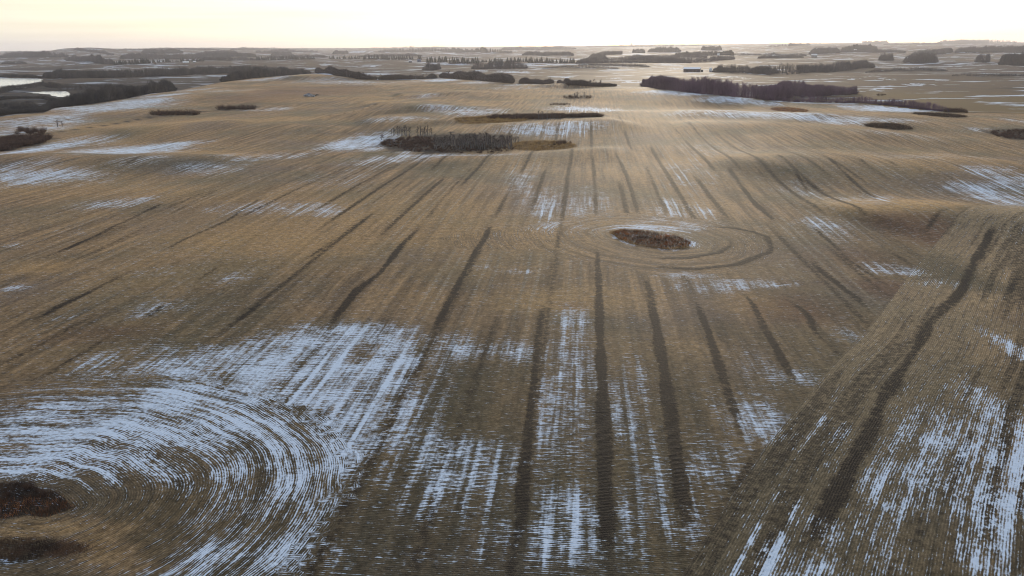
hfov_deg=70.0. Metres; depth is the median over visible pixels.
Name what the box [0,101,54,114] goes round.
valley scrub
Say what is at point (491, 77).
fence brush
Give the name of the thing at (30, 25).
sky
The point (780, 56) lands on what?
wood
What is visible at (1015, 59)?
wood
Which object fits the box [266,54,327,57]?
wood
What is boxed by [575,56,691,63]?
wood
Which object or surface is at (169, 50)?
wood
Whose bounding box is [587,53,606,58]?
wood
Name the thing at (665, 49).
shelterbelt
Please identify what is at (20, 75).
shore brush
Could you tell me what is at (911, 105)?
hedge trees
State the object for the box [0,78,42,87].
pond
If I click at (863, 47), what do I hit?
shelterbelt
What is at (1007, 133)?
willow thicket
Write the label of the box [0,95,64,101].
marsh brush
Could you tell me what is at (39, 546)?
tall grass
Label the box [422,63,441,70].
wood
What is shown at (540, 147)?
tall grass
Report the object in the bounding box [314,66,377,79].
fence brush
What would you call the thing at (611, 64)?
wood
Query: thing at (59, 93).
pond
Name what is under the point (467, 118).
tall grass
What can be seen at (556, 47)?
wood
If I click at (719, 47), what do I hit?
shelterbelt
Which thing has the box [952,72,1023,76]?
wood
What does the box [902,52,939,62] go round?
wood
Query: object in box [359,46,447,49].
wood
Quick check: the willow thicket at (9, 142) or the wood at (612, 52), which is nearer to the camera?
the willow thicket at (9, 142)
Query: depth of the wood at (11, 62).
3055.59 m
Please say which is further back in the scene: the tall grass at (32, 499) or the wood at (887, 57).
the wood at (887, 57)
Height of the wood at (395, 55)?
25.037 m
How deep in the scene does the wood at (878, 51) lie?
3917.07 m
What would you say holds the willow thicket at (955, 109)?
on the ground at (284, 328)
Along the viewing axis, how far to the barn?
1622.85 m
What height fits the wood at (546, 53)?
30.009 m
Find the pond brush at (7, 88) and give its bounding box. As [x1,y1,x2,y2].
[0,81,114,92]
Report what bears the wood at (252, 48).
on the ground at (284, 328)
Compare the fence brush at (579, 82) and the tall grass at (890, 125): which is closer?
the tall grass at (890, 125)
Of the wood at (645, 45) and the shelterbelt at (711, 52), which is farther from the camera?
the wood at (645, 45)
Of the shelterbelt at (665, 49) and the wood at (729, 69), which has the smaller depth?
the wood at (729, 69)
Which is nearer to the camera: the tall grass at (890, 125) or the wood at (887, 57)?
the tall grass at (890, 125)
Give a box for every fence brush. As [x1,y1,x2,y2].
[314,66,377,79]
[378,73,437,79]
[439,69,515,82]
[518,77,553,83]
[557,78,616,86]
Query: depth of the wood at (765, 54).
3414.73 m
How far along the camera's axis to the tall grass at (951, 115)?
507.88 m
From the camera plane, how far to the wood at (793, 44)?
6771.55 m
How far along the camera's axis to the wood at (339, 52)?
5802.36 m
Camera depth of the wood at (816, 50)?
3854.73 m
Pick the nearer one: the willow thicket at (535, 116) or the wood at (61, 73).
the willow thicket at (535, 116)
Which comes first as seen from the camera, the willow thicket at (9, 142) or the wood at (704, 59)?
the willow thicket at (9, 142)
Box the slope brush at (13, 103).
[0,101,36,108]
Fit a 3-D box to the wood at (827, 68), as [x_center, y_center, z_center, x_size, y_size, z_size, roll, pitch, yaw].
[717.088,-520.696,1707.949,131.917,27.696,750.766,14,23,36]
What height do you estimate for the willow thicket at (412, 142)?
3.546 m
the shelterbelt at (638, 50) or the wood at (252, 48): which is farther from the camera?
the wood at (252, 48)
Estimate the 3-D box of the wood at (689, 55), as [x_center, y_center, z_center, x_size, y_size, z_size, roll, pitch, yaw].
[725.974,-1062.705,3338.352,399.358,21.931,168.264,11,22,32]
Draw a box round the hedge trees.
[782,96,949,111]
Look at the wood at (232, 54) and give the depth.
4396.51 m
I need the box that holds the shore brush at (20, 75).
[0,73,42,77]
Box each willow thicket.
[0,132,53,150]
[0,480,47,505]
[381,135,434,151]
[431,141,513,152]
[486,112,603,118]
[944,107,968,112]
[990,128,1023,138]
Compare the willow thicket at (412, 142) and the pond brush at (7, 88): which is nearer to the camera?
the willow thicket at (412, 142)
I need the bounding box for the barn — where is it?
[683,67,702,71]
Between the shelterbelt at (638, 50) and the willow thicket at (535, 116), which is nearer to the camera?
the willow thicket at (535, 116)
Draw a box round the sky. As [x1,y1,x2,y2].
[0,0,1023,50]
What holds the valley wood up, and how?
on the ground at (284, 328)
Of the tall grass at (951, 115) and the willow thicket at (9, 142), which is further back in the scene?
the tall grass at (951, 115)
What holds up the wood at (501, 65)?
on the ground at (284, 328)
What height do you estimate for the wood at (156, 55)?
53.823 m
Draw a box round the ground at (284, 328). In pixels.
[0,42,1023,575]
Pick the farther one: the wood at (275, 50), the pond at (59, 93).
the wood at (275, 50)
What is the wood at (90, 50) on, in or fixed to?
on the ground at (284, 328)
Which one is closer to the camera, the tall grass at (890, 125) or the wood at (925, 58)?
the tall grass at (890, 125)
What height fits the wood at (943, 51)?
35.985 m
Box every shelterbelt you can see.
[378,46,511,52]
[632,48,644,52]
[648,46,680,51]
[675,50,733,55]
[701,45,721,49]
[842,43,876,50]
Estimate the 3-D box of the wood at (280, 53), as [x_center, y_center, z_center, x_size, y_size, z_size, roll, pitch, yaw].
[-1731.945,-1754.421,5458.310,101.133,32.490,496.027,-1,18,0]
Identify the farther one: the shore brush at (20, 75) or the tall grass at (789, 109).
the shore brush at (20, 75)
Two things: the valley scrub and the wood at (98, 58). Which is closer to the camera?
the valley scrub
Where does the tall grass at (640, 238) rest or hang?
on the ground at (284, 328)
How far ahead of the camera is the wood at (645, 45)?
10725.43 m
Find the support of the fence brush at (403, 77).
on the ground at (284, 328)
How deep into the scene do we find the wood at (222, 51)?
5152.78 m
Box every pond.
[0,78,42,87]
[26,91,69,96]
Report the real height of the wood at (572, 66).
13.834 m
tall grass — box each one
[0,479,77,518]
[0,533,92,562]
[454,116,530,123]
[512,139,576,150]
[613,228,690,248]
[770,107,806,111]
[864,122,914,129]
[913,112,969,117]
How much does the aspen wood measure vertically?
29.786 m
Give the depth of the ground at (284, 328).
138.55 m
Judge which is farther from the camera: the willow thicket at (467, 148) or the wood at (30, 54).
the wood at (30, 54)
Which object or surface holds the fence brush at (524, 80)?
on the ground at (284, 328)
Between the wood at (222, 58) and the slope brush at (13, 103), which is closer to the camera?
the slope brush at (13, 103)
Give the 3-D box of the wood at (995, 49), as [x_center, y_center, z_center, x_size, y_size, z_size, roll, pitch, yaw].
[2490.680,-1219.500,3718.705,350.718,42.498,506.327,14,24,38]
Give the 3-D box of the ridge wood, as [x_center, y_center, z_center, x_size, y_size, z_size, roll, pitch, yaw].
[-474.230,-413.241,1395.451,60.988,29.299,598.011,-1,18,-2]
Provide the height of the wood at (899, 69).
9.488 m
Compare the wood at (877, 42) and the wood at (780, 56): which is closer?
the wood at (780, 56)
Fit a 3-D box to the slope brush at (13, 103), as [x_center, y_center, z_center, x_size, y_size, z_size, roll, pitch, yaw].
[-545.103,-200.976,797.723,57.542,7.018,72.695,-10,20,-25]
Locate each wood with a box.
[0,50,68,57]
[1,60,26,63]
[42,64,286,78]
[49,77,177,107]
[64,53,113,63]
[74,47,113,54]
[119,51,230,58]
[124,47,219,49]
[141,48,182,52]
[199,50,237,53]
[201,57,255,60]
[216,51,256,56]
[219,66,311,81]
[230,47,345,49]
[256,48,317,52]
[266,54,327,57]
[271,51,291,54]
[332,50,348,53]
[358,53,422,56]
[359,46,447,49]
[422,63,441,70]
[471,59,527,68]
[502,45,576,49]
[521,51,573,55]
[542,64,617,68]
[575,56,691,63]
[579,62,649,66]
[586,44,716,46]
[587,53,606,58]
[598,51,622,54]
[625,53,706,57]
[632,55,734,62]
[639,74,858,100]
[700,52,806,55]
[711,63,779,73]
[747,59,875,74]
[758,55,803,58]
[769,42,809,46]
[808,47,840,53]
[840,49,905,52]
[862,40,888,43]
[865,67,947,72]
[878,52,894,60]
[883,42,941,44]
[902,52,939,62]
[913,48,952,54]
[937,39,1016,43]
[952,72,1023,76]
[954,45,1023,52]
[974,53,990,61]
[997,52,1023,65]
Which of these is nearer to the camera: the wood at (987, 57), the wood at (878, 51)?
the wood at (987, 57)

